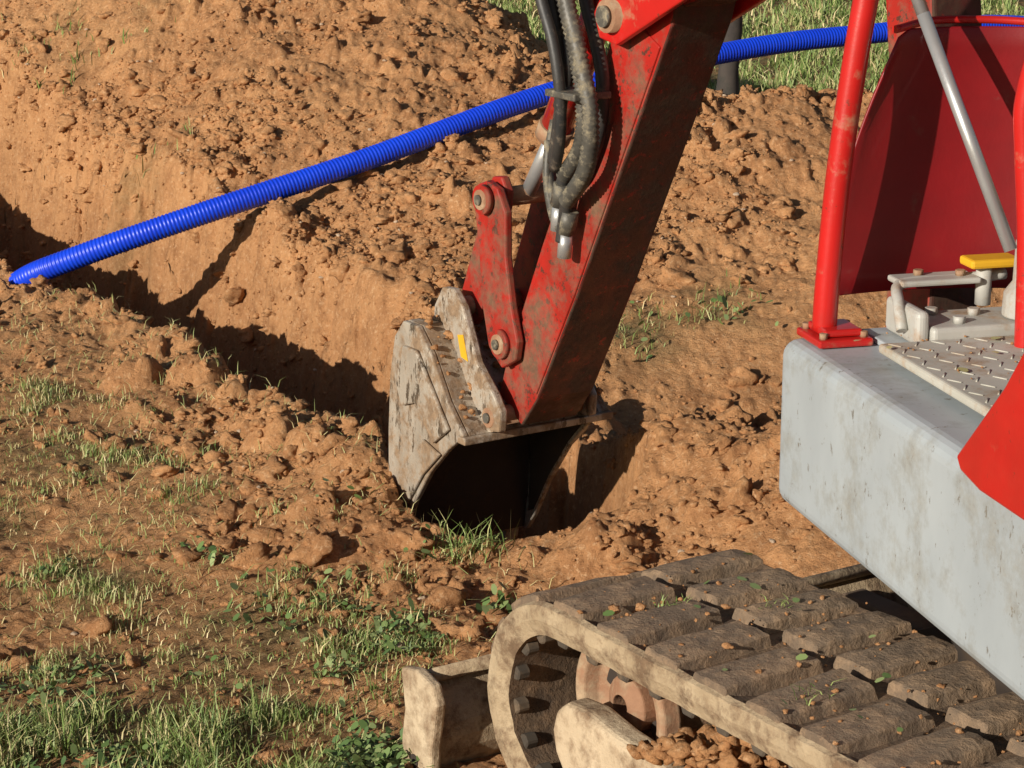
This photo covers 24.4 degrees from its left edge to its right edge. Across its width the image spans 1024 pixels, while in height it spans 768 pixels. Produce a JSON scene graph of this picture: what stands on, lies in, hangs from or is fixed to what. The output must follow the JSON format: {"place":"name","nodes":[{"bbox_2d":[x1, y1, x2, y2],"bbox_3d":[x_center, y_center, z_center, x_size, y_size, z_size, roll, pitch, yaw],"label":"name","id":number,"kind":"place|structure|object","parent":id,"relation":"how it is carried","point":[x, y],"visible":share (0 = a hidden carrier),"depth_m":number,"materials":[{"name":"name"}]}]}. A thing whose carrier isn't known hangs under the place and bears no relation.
{"place":"outdoors","nodes":[
{"label":"outdoors","id":0,"kind":"place"},
{"bbox_2d":[410,754,417,767],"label":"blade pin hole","id":1,"kind":"object","parent":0,"point":[413,758],"visible":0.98,"depth_m":4.25,"materials":[{"name":"grey metal"}]},
{"bbox_2d":[407,306,603,418],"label":"bucket dirt","id":2,"kind":"structure","parent":0,"point":[449,336],"depth_m":5.51,"materials":[{"name":"brown soil"}]},
{"bbox_2d":[0,0,1023,767],"bbox_3d":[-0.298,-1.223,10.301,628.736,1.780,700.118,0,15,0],"label":"ground","id":3,"kind":"structure","parent":0,"point":[358,346],"depth_m":7.24,"materials":[{"name":"soil"}]},
{"bbox_2d":[0,288,778,767],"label":"weeds","id":4,"kind":"object","parent":3,"relation":"on","point":[374,758],"visible":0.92,"depth_m":4.65,"materials":[{"name":"green plant"}]},
{"bbox_2d":[18,0,793,646],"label":"stones","id":5,"kind":"object","parent":3,"relation":"on","point":[410,292],"visible":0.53,"depth_m":7.84,"materials":[{"name":"brown stone"}]},
{"bbox_2d":[0,0,996,767],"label":"soil clods","id":6,"kind":"object","parent":3,"relation":"on","point":[314,548],"visible":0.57,"depth_m":7.59,"materials":[{"name":"brown soil"}]},
{"bbox_2d":[409,316,602,537],"bbox_3d":[-0.039,0.132,5.684,0.376,0.606,0.360,-10,18,-32],"label":"bucket shell","id":7,"kind":"object","parent":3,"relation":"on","point":[455,381],"visible":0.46,"depth_m":5.50},
{"bbox_2d":[389,320,467,511],"bbox_3d":[-0.204,0.162,5.580,0.016,0.609,0.358,-10,18,-32],"label":"bucket side plate","id":8,"kind":"object","parent":7,"relation":"in","point":[408,433],"visible":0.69,"depth_m":5.58,"materials":[{"name":"grey metal"}]},
{"bbox_2d":[395,439,440,507],"bbox_3d":[-0.233,0.259,5.627,0.009,0.289,0.243,-10,18,-32],"label":"bucket side cutter","id":9,"kind":"object","parent":8,"relation":"attached to","point":[425,455],"visible":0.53,"depth_m":5.60,"materials":[{"name":"grey metal"}]},
{"bbox_2d":[396,345,449,442],"bbox_3d":[-0.209,0.027,5.524,0.011,0.209,0.233,-10,18,-32],"label":"bucket wear plate","id":10,"kind":"object","parent":8,"relation":"attached to","point":[414,385],"visible":1,"depth_m":5.52,"materials":[{"name":"grey metal"}]},
{"bbox_2d":[434,286,506,431],"bbox_3d":[-0.097,-0.059,5.486,0.022,0.312,0.289,-10,18,-32],"label":"bucket ear","id":11,"kind":"object","parent":7,"relation":"attached to","point":[453,311],"visible":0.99,"depth_m":5.46},
{"bbox_2d":[457,335,467,360],"bbox_3d":[-0.114,-0.086,5.483,0.026,0.060,0.038,0,15,0],"label":"bucket sticker","id":12,"kind":"object","parent":11,"relation":"attached to","point":[462,347],"visible":1,"depth_m":5.48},
{"bbox_2d":[414,434,529,536],"bbox_3d":[-0.043,0.141,5.691,0.373,0.576,0.312,-10,18,-32],"label":"bucket lining","id":13,"kind":"object","parent":7,"relation":"in","point":[484,481],"visible":0.38,"depth_m":5.86,"materials":[{"name":"black metal"}]},
{"bbox_2d":[464,288,522,313],"bbox_3d":[-0.034,-0.196,5.586,0.250,0.046,0.046,-10,18,-32],"label":"link pin","id":14,"kind":"object","parent":7,"relation":"in","point":[470,300],"visible":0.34,"depth_m":5.53,"materials":[{"name":"brown metal"}]},
{"bbox_2d":[462,176,513,324],"bbox_3d":[-0.059,-0.308,5.471,0.022,0.373,0.199,-10,18,-32],"label":"bucket link","id":15,"kind":"object","parent":14,"relation":"attached to","point":[472,285],"visible":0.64,"depth_m":5.51,"materials":[{"name":"red metal"}]},
{"bbox_2d":[501,527,518,541],"bbox_3d":[-0.005,0.391,6.004,0.055,0.124,0.056,0,15,0],"label":"bucket tooth","id":16,"kind":"object","parent":7,"relation":"attached to","point":[506,534],"visible":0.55,"depth_m":5.99},
{"bbox_2d":[482,403,583,427],"bbox_3d":[0.060,0.058,5.508,0.280,0.046,0.046,-10,18,-32],"label":"link pin","id":17,"kind":"object","parent":7,"relation":"in","point":[511,418],"visible":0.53,"depth_m":5.44,"materials":[{"name":"grey metal"}]},
{"bbox_2d":[482,413,489,422],"bbox_3d":[-0.059,0.079,5.432,0.018,0.024,0.023,0,15,0],"label":"pin head","id":18,"kind":"object","parent":17,"relation":"attached to","point":[486,417],"visible":1,"depth_m":5.43},
{"bbox_2d":[457,410,612,445],"bbox_3d":[0.057,0.100,5.524,0.418,0.018,0.034,-10,18,-32],"label":"bucket lip","id":19,"kind":"object","parent":7,"relation":"attached to","point":[529,429],"visible":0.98,"depth_m":5.50,"materials":[{"name":"grey metal"}]},
{"bbox_2d":[523,384,607,527],"bbox_3d":[0.125,0.105,5.789,0.016,0.609,0.358,-10,18,-32],"label":"bucket side plate","id":20,"kind":"object","parent":7,"relation":"in","point":[531,515],"visible":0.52,"depth_m":5.86,"materials":[{"name":"grey metal"}]},
{"bbox_2d":[528,424,581,509],"bbox_3d":[0.121,0.113,5.780,0.002,0.490,0.288,-10,18,-32],"label":"bucket inner cheek","id":21,"kind":"object","parent":20,"relation":"attached to","point":[547,448],"visible":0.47,"depth_m":5.87,"materials":[{"name":"black metal"}]},
{"bbox_2d":[9,15,1023,284],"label":"corrugated pipe","id":22,"kind":"object","parent":3,"relation":"on","point":[131,237],"visible":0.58,"depth_m":8.32,"materials":[{"name":"blue plastic"}]},
{"bbox_2d":[426,569,906,766],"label":"blade plate","id":23,"kind":"object","parent":3,"relation":"on","point":[468,733],"visible":0.15,"depth_m":4.27,"materials":[{"name":"grey metal"}]},
{"bbox_2d":[402,665,445,767],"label":"blade end plate","id":24,"kind":"object","parent":23,"relation":"attached to","point":[425,703],"visible":0.95,"depth_m":4.21,"materials":[{"name":"beige metal"}]},
{"bbox_2d":[427,564,871,681],"bbox_3d":[0.488,0.413,4.631,1.535,0.026,0.026,-10,18,-32],"label":"blade top rib","id":25,"kind":"object","parent":23,"relation":"attached to","point":[458,669],"visible":0.31,"depth_m":4.28,"materials":[{"name":"grey metal"}]},
{"bbox_2d":[917,626,950,642],"bbox_3d":[1.016,0.547,3.822,0.490,0.180,0.700,-10,18,-32],"label":"undercarriage frame","id":26,"kind":"object","parent":23,"relation":"on","point":[935,631],"depth_m":3.96,"materials":[{"name":"black metal"}]},
{"bbox_2d":[842,589,933,629],"bbox_3d":[0.874,0.518,4.462,0.060,0.060,0.700,-10,18,-32],"label":"blade arm","id":27,"kind":"object","parent":26,"relation":"attached to","point":[914,618],"visible":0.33,"depth_m":4.64},
{"bbox_2d":[951,640,1011,694],"bbox_3d":[1.000,0.396,3.735,0.600,0.117,0.600,0,15,0],"label":"turntable","id":28,"kind":"object","parent":26,"relation":"on","point":[1001,687],"depth_m":3.63},
{"bbox_2d":[779,338,1023,699],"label":"house side body","id":29,"kind":"structure","parent":28,"relation":"on","point":[875,480],"depth_m":3.66,"materials":[{"name":"grey paint"}]},
{"bbox_2d":[797,327,872,348],"bbox_3d":[0.557,-0.082,4.083,0.100,0.014,0.110,-4,16,-14],"label":"post foot","id":30,"kind":"object","parent":29,"relation":"on","point":[811,336],"visible":0.72,"depth_m":4.04},
{"bbox_2d":[802,322,809,328],"bbox_3d":[0.512,-0.102,4.108,0.014,0.010,0.014,0,15,0],"label":"bolt","id":31,"kind":"object","parent":30,"relation":"on","point":[805,325],"visible":1,"depth_m":4.10,"materials":[{"name":"brown metal"}]},
{"bbox_2d":[819,333,827,339],"bbox_3d":[0.532,-0.081,4.034,0.012,0.010,0.014,-4,16,-14],"label":"bolt","id":32,"kind":"object","parent":30,"relation":"on","point":[823,336],"visible":1,"depth_m":4.03,"materials":[{"name":"grey metal"}]},
{"bbox_2d":[808,319,861,337],"bbox_3d":[0.557,-0.096,4.079,0.086,0.013,0.093,0,15,0],"label":"post foot step","id":33,"kind":"object","parent":30,"relation":"on","point":[844,328],"visible":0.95,"depth_m":4.05,"materials":[{"name":"red metal"}]},
{"bbox_2d":[812,0,878,331],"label":"canopy post","id":34,"kind":"object","parent":30,"relation":"on","point":[857,46],"visible":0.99,"depth_m":3.99,"materials":[{"name":"red metal"}]},
{"bbox_2d":[911,0,1016,252],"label":"gas strut","id":35,"kind":"object","parent":34,"relation":"on","point":[967,133],"depth_m":3.95,"materials":[{"name":"silver metal"}]},
{"bbox_2d":[860,330,867,336],"bbox_3d":[0.603,-0.086,4.051,0.014,0.010,0.014,0,15,0],"label":"bolt","id":36,"kind":"object","parent":30,"relation":"on","point":[864,333],"visible":1,"depth_m":4.05,"materials":[{"name":"grey metal"}]},
{"bbox_2d":[862,327,908,344],"bbox_3d":[1.139,-0.003,3.800,0.860,0.011,0.920,-4,16,-14],"label":"floor plate","id":37,"kind":"object","parent":29,"relation":"on","point":[879,336],"visible":0.07,"depth_m":4.07,"materials":[{"name":"grey paint"}]},
{"bbox_2d":[891,268,1006,332],"bbox_3d":[0.740,-0.151,4.104,0.269,0.080,0.088,-11,19,-36],"label":"pedal bar","id":38,"kind":"object","parent":37,"relation":"on","point":[899,306],"visible":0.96,"depth_m":4.04,"materials":[{"name":"grey metal"}]},
{"bbox_2d":[886,296,928,341],"bbox_3d":[0.676,-0.108,4.044,0.024,0.062,0.140,-4,16,-14],"label":"pedal side","id":39,"kind":"object","parent":38,"relation":"attached to","point":[917,319],"visible":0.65,"depth_m":4.00,"materials":[{"name":"metal"}]},
{"bbox_2d":[913,268,923,275],"bbox_3d":[0.707,-0.195,4.114,0.017,0.010,0.017,0,15,0],"label":"bolt","id":40,"kind":"object","parent":38,"relation":"on","point":[916,271],"visible":1,"depth_m":4.11,"materials":[{"name":"brown metal"}]},
{"bbox_2d":[925,306,937,315],"bbox_3d":[0.722,-0.126,4.072,0.021,0.012,0.021,0,15,0],"label":"bolt","id":41,"kind":"object","parent":38,"relation":"on","point":[931,310],"visible":0.9,"depth_m":4.07,"materials":[{"name":"metal"}]},
{"bbox_2d":[888,271,980,287],"bbox_3d":[0.735,-0.183,4.111,0.150,0.011,0.065,-4,16,-14],"label":"pedal plate","id":42,"kind":"object","parent":38,"relation":"attached to","point":[944,279],"visible":0.89,"depth_m":4.09,"materials":[{"name":"grey metal"}]},
{"bbox_2d":[953,314,965,323],"bbox_3d":[0.759,-0.110,4.012,0.021,0.012,0.021,0,15,0],"label":"bolt","id":43,"kind":"object","parent":38,"relation":"on","point":[959,319],"visible":1,"depth_m":4.00,"materials":[{"name":"metal"}]},
{"bbox_2d":[955,269,965,275],"bbox_3d":[0.780,-0.194,4.112,0.017,0.010,0.017,0,15,0],"label":"bolt","id":44,"kind":"object","parent":38,"relation":"on","point":[960,272],"visible":1,"depth_m":4.11,"materials":[{"name":"brown metal"}]},
{"bbox_2d":[967,306,979,315],"bbox_3d":[0.795,-0.126,4.071,0.021,0.012,0.021,0,15,0],"label":"bolt","id":45,"kind":"object","parent":38,"relation":"on","point":[973,310],"visible":1,"depth_m":4.06,"materials":[{"name":"metal"}]},
{"bbox_2d":[974,268,991,305],"bbox_3d":[0.824,-0.173,4.130,0.028,0.068,0.028,0,15,0],"label":"pedal pivot","id":46,"kind":"object","parent":38,"relation":"attached to","point":[983,293],"visible":0.95,"depth_m":4.12,"materials":[{"name":"grey metal"}]},
{"bbox_2d":[960,253,1014,268],"bbox_3d":[0.835,-0.215,4.124,0.095,0.016,0.055,-4,16,-14],"label":"yellow pedal","id":47,"kind":"object","parent":38,"relation":"on","point":[988,261],"visible":0.77,"depth_m":4.10,"materials":[{"name":"paint"}]},
{"bbox_2d":[1001,239,1016,319],"bbox_3d":[0.892,-0.190,4.036,0.104,0.150,0.104,0,15,0],"label":"lever socket","id":48,"kind":"object","parent":38,"relation":"on","point":[1008,302],"visible":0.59,"depth_m":4.03,"materials":[{"name":"grey metal"}]},
{"bbox_2d":[879,335,1023,416],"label":"floor mat","id":49,"kind":"object","parent":37,"relation":"on","point":[953,389],"visible":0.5,"depth_m":3.82,"materials":[{"name":"grey metal"}]},
{"bbox_2d":[853,336,1000,371],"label":"fallen leaves","id":50,"kind":"object","parent":49,"relation":"on","point":[959,368],"visible":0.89,"depth_m":3.88,"materials":[{"name":"plant"}]},
{"bbox_2d":[886,332,1021,378],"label":"dirt crumbs","id":51,"kind":"object","parent":49,"relation":"on","point":[1011,343],"visible":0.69,"depth_m":3.91,"materials":[{"name":"soil"}]},
{"bbox_2d":[1013,62,1023,347],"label":"guard rail","id":52,"kind":"object","parent":49,"relation":"on","point":[1018,123],"visible":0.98,"depth_m":3.86,"materials":[{"name":"red metal"}]},
{"bbox_2d":[957,354,1023,519],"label":"side panel","id":53,"kind":"object","parent":29,"relation":"on","point":[990,456],"visible":1,"depth_m":3.28,"materials":[{"name":"red paint"}]},
{"bbox_2d":[716,16,742,94],"bbox_3d":[0.996,-1.417,10.811,0.131,0.954,0.114,0,15,0],"label":"wooden post","id":54,"kind":"object","parent":3,"relation":"on","point":[728,79],"visible":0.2,"depth_m":10.76,"materials":[{"name":"grey wood"}]},
{"bbox_2d":[487,564,1023,767],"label":"track belt","id":55,"kind":"object","parent":3,"relation":"on","point":[547,688],"visible":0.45,"depth_m":3.87,"materials":[{"name":"beige rubber"}]},
{"bbox_2d":[0,0,1023,767],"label":"grass","id":56,"kind":"structure","parent":0,"point":[202,740],"depth_m":5.12,"materials":[{"name":"green plant"}]},
{"bbox_2d":[523,143,543,196],"bbox_3d":[0.064,-0.495,5.351,0.036,0.171,0.134,-10,18,-32],"label":"bucket cylinder rod","id":57,"kind":"object","parent":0,"point":[532,181],"visible":0.59,"depth_m":5.36,"materials":[{"name":"silver metal"}]},
{"bbox_2d":[513,173,556,317],"bbox_3d":[0.052,-0.327,5.541,0.022,0.373,0.199,-10,18,-32],"label":"bucket link","id":58,"kind":"object","parent":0,"point":[536,226],"visible":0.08,"depth_m":5.54,"materials":[{"name":"red metal"}]},
{"bbox_2d":[513,30,660,393],"bbox_3d":[0.215,-0.381,5.144,0.165,0.892,0.549,-10,18,-32],"label":"arm flange","id":59,"kind":"object","parent":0,"point":[632,63],"visible":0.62,"depth_m":5.09,"materials":[{"name":"red metal"}]},
{"bbox_2d":[577,386,596,415],"bbox_3d":[0.113,-0.096,5.620,0.022,0.312,0.289,-10,18,-32],"label":"bucket ear","id":60,"kind":"object","parent":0,"point":[589,406],"visible":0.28,"depth_m":5.54},
{"bbox_2d":[596,0,622,32],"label":"arm pivot pin","id":61,"kind":"object","parent":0,"point":[614,6],"visible":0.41,"depth_m":4.80,"materials":[{"name":"brown metal"}]},
{"bbox_2d":[554,698,686,767],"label":"track frame","id":62,"kind":"object","parent":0,"point":[589,733],"visible":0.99,"depth_m":3.97,"materials":[{"name":"beige metal"}]},
{"bbox_2d":[576,652,711,741],"bbox_3d":[0.266,0.535,4.076,0.209,0.267,0.267,-10,18,-32],"label":"track wheel","id":63,"kind":"object","parent":62,"relation":"attached to","point":[592,683],"visible":0.16,"depth_m":4.09,"materials":[{"name":"brown metal"}]},
{"bbox_2d":[607,668,616,683],"bbox_3d":[0.192,0.499,4.100,0.061,0.037,0.058,0,15,0],"label":"wheel hole","id":64,"kind":"object","parent":63,"relation":"in","point":[612,674],"visible":0.21,"depth_m":4.09,"materials":[{"name":"grey metal"}]},
{"bbox_2d":[651,721,656,739],"bbox_3d":[0.267,0.584,4.005,0.061,0.037,0.058,0,15,0],"label":"wheel hole","id":65,"kind":"object","parent":63,"relation":"in","point":[654,727],"visible":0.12,"depth_m":4.00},
{"bbox_2d":[594,0,687,44],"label":"boom fork plate","id":66,"kind":"object","parent":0,"point":[639,16],"visible":0.8,"depth_m":4.76,"materials":[{"name":"red metal"}]},
{"bbox_2d":[730,0,765,22],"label":"boom fork plate","id":67,"kind":"object","parent":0,"point":[742,7],"visible":0.06,"depth_m":4.83,"materials":[{"name":"red metal"}]},
{"bbox_2d":[653,593,844,705],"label":"stuck grass","id":68,"kind":"structure","parent":0,"point":[662,604],"depth_m":3.90,"materials":[{"name":"green plant"}]},
{"bbox_2d":[928,307,1014,340],"bbox_3d":[0.838,-0.102,4.072,0.300,0.035,0.130,-4,16,-14],"label":"pedal base","id":69,"kind":"object","parent":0,"point":[990,321],"visible":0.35,"depth_m":4.00,"materials":[{"name":"grey metal"}]},
{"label":"track","id":70,"kind":"object","parent":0,"visible":0},
{"bbox_2d":[609,676,655,731],"bbox_3d":[0.254,0.537,4.068,0.168,0.104,0.104,-10,18,-32],"label":"wheel hub","id":71,"kind":"object","parent":70,"relation":"on","point":[632,702],"visible":0.35,"depth_m":4.00,"materials":[{"name":"brown metal"}]},
{"bbox_2d":[514,635,792,767],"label":"track inner teeth","id":72,"kind":"object","parent":70,"relation":"on","point":[529,739],"visible":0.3,"depth_m":4.06},
{"bbox_2d":[491,549,1023,767],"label":"track lugs","id":73,"kind":"object","parent":70,"relation":"on","point":[982,722],"visible":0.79,"depth_m":3.70,"materials":[{"name":"rubber"}]},
{"bbox_2d":[603,553,902,731],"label":"stuck leaves","id":74,"kind":"object","parent":73,"relation":"on","point":[798,657],"visible":1,"depth_m":3.76,"materials":[{"name":"green plant"}]},
{"bbox_2d":[576,558,1022,767],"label":"mud lumps","id":75,"kind":"object","parent":70,"relation":"on","point":[706,745],"visible":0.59,"depth_m":3.74,"materials":[{"name":"soil"}]},
{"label":"swing post","id":76,"kind":"object","parent":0,"visible":0},
{"bbox_2d":[684,0,981,310],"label":"boom","id":77,"kind":"object","parent":76,"relation":"on","point":[900,11],"visible":0.06,"depth_m":4.24,"materials":[{"name":"red paint"}]},
{"bbox_2d":[500,1,735,424],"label":"arm","id":78,"kind":"object","parent":77,"relation":"attached to","point":[689,40],"visible":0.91,"depth_m":5.07},
{"bbox_2d":[491,334,502,354],"bbox_3d":[0.068,-0.108,5.450,0.250,0.046,0.046,-10,18,-32],"label":"link pin","id":79,"kind":"object","parent":78,"relation":"attached to","point":[499,350],"visible":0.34,"depth_m":5.38,"materials":[{"name":"grey metal"}]},
{"bbox_2d":[491,340,498,349],"bbox_3d":[-0.039,-0.089,5.382,0.018,0.024,0.023,0,15,0],"label":"pin head","id":80,"kind":"object","parent":79,"relation":"attached to","point":[495,344],"visible":1,"depth_m":5.38},
{"bbox_2d":[490,329,510,358],"bbox_3d":[-0.027,-0.091,5.389,0.049,0.068,0.064,0,15,0],"label":"pin boss","id":81,"kind":"object","parent":79,"relation":"attached to","point":[502,334],"visible":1,"depth_m":5.37,"materials":[{"name":"red metal"}]},
{"bbox_2d":[475,180,523,367],"bbox_3d":[-0.030,-0.249,5.381,0.020,0.426,0.181,-10,18,-32],"label":"guide link","id":82,"kind":"object","parent":78,"relation":"attached to","point":[498,288],"visible":0.88,"depth_m":5.36,"materials":[{"name":"red paint"}]},
{"bbox_2d":[473,182,544,209],"bbox_3d":[0.034,-0.435,5.415,0.260,0.046,0.046,-10,18,-32],"label":"link pin","id":83,"kind":"object","parent":82,"relation":"attached to","point":[521,196],"visible":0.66,"depth_m":5.39,"materials":[{"name":"brown metal"}]},
{"bbox_2d":[474,195,481,204],"bbox_3d":[-0.077,-0.416,5.345,0.018,0.024,0.023,0,15,0],"label":"pin head","id":84,"kind":"object","parent":83,"relation":"attached to","point":[477,200],"visible":1,"depth_m":5.34},
{"bbox_2d":[472,184,493,214],"bbox_3d":[-0.066,-0.418,5.352,0.049,0.068,0.064,0,15,0],"label":"pin boss","id":85,"kind":"object","parent":83,"relation":"attached to","point":[488,194],"visible":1,"depth_m":5.33,"materials":[{"name":"red metal"}]},
{"bbox_2d":[542,0,605,134],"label":"bucket cylinder","id":86,"kind":"object","parent":83,"relation":"on","point":[549,112],"visible":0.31,"depth_m":5.21,"materials":[{"name":"red paint"}]},
{"bbox_2d":[535,115,574,147],"bbox_3d":[0.096,-0.565,5.282,0.082,0.076,0.088,-10,18,-32],"label":"cylinder gland","id":87,"kind":"object","parent":86,"relation":"attached to","point":[541,130],"visible":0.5,"depth_m":5.26,"materials":[{"name":"brown metal"}]},
{"bbox_2d":[543,140,556,230],"bbox_3d":[0.087,-0.427,5.127,0.030,0.192,0.132,-4,16,-13],"label":"steel pipe","id":88,"kind":"object","parent":78,"relation":"attached to","point":[546,171],"visible":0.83,"depth_m":5.14,"materials":[{"name":"grey metal"}]},
{"bbox_2d":[550,208,558,231],"bbox_3d":[0.100,-0.359,5.106,0.034,0.058,0.036,0,15,0],"label":"hose fitting","id":89,"kind":"object","parent":88,"relation":"attached to","point":[554,215],"visible":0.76,"depth_m":5.09,"materials":[{"name":"metal"}]},
{"bbox_2d":[546,119,553,209],"bbox_3d":[0.088,-0.463,5.140,0.036,0.210,0.138,-1,15,-4],"label":"steel pipe","id":90,"kind":"object","parent":78,"relation":"attached to","point":[551,177],"visible":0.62,"depth_m":5.14,"materials":[{"name":"silver metal"}]},
{"bbox_2d":[535,0,566,172],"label":"hydraulic hose","id":91,"kind":"object","parent":78,"relation":"attached to","point":[557,70],"visible":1,"depth_m":4.91,"materials":[{"name":"black rubber"}]},
{"bbox_2d":[547,0,568,163],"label":"hydraulic hose","id":92,"kind":"object","parent":78,"relation":"attached to","point":[555,13],"visible":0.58,"depth_m":4.95,"materials":[{"name":"black rubber"}]},
{"bbox_2d":[550,181,565,208],"bbox_3d":[0.106,-0.407,5.084,0.041,0.061,0.052,-10,18,-32],"label":"hose fitting","id":93,"kind":"object","parent":78,"relation":"attached to","point":[557,190],"visible":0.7,"depth_m":5.07,"materials":[{"name":"grey metal"}]},
{"bbox_2d":[556,178,567,185],"bbox_3d":[0.105,-0.400,5.086,0.027,0.106,0.046,-10,18,-32],"label":"hydraulic hose","id":94,"kind":"object","parent":78,"relation":"attached to","point":[558,182],"visible":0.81,"depth_m":5.06,"materials":[{"name":"black rubber"}]},
{"bbox_2d":[555,204,571,242],"bbox_3d":[0.112,-0.350,5.076,0.030,0.098,0.052,-6,16,-21],"label":"hydraulic hose","id":95,"kind":"object","parent":78,"relation":"attached to","point":[561,210],"visible":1,"depth_m":5.07,"materials":[{"name":"black rubber"}]},
{"bbox_2d":[553,2,573,106],"bbox_3d":[0.102,-0.770,5.024,0.069,0.392,0.090,-8,17,-28],"label":"hydraulic hose","id":96,"kind":"object","parent":78,"relation":"attached to","point":[570,79],"visible":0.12,"depth_m":5.02,"materials":[{"name":"black rubber"}]},
{"bbox_2d":[557,235,572,258],"bbox_3d":[0.114,-0.300,5.099,0.034,0.058,0.036,0,15,0],"label":"hose fitting","id":97,"kind":"object","parent":78,"relation":"attached to","point":[564,250],"visible":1,"depth_m":5.09,"materials":[{"name":"metal"}]},
{"bbox_2d":[558,208,578,236],"bbox_3d":[0.120,-0.348,5.077,0.041,0.061,0.052,-10,18,-32],"label":"hose fitting","id":98,"kind":"object","parent":78,"relation":"attached to","point":[568,225],"visible":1,"depth_m":5.06,"materials":[{"name":"grey metal"}]},
{"bbox_2d":[556,0,582,182],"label":"hose guard","id":99,"kind":"object","parent":78,"relation":"attached to","point":[566,171],"visible":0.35,"depth_m":4.96,"materials":[{"name":"black rubber"}]},
{"bbox_2d":[545,86,610,101],"bbox_3d":[0.138,-0.606,4.928,0.095,0.015,0.110,-10,18,-32],"label":"hose clamp","id":100,"kind":"object","parent":78,"relation":"attached to","point":[569,93],"visible":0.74,"depth_m":4.90,"materials":[{"name":"grey metal"}]},
{"bbox_2d":[558,0,599,208],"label":"hose guard","id":101,"kind":"object","parent":78,"relation":"attached to","point":[574,189],"visible":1,"depth_m":4.86,"materials":[{"name":"black rubber"}]},
{"bbox_2d":[579,0,609,166],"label":"hydraulic hose","id":102,"kind":"object","parent":78,"relation":"attached to","point":[597,49],"visible":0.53,"depth_m":4.90,"materials":[{"name":"black rubber"}]},
{"bbox_2d":[595,5,611,26],"bbox_3d":[0.186,-0.749,4.816,0.010,0.044,0.044,-10,18,-32],"label":"pin cap","id":103,"kind":"object","parent":78,"relation":"attached to","point":[603,16],"visible":1,"depth_m":4.81,"materials":[{"name":"grey metal"}]},
{"bbox_2d":[839,26,1023,295],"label":"front shield","id":104,"kind":"object","parent":77,"relation":"attached to","point":[916,199],"visible":0.74,"depth_m":4.15,"materials":[{"name":"red paint"}]},
{"bbox_2d":[892,15,1023,32],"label":"shield edge","id":105,"kind":"object","parent":104,"relation":"on","point":[948,19],"visible":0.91,"depth_m":4.09,"materials":[{"name":"red paint"}]}
]}

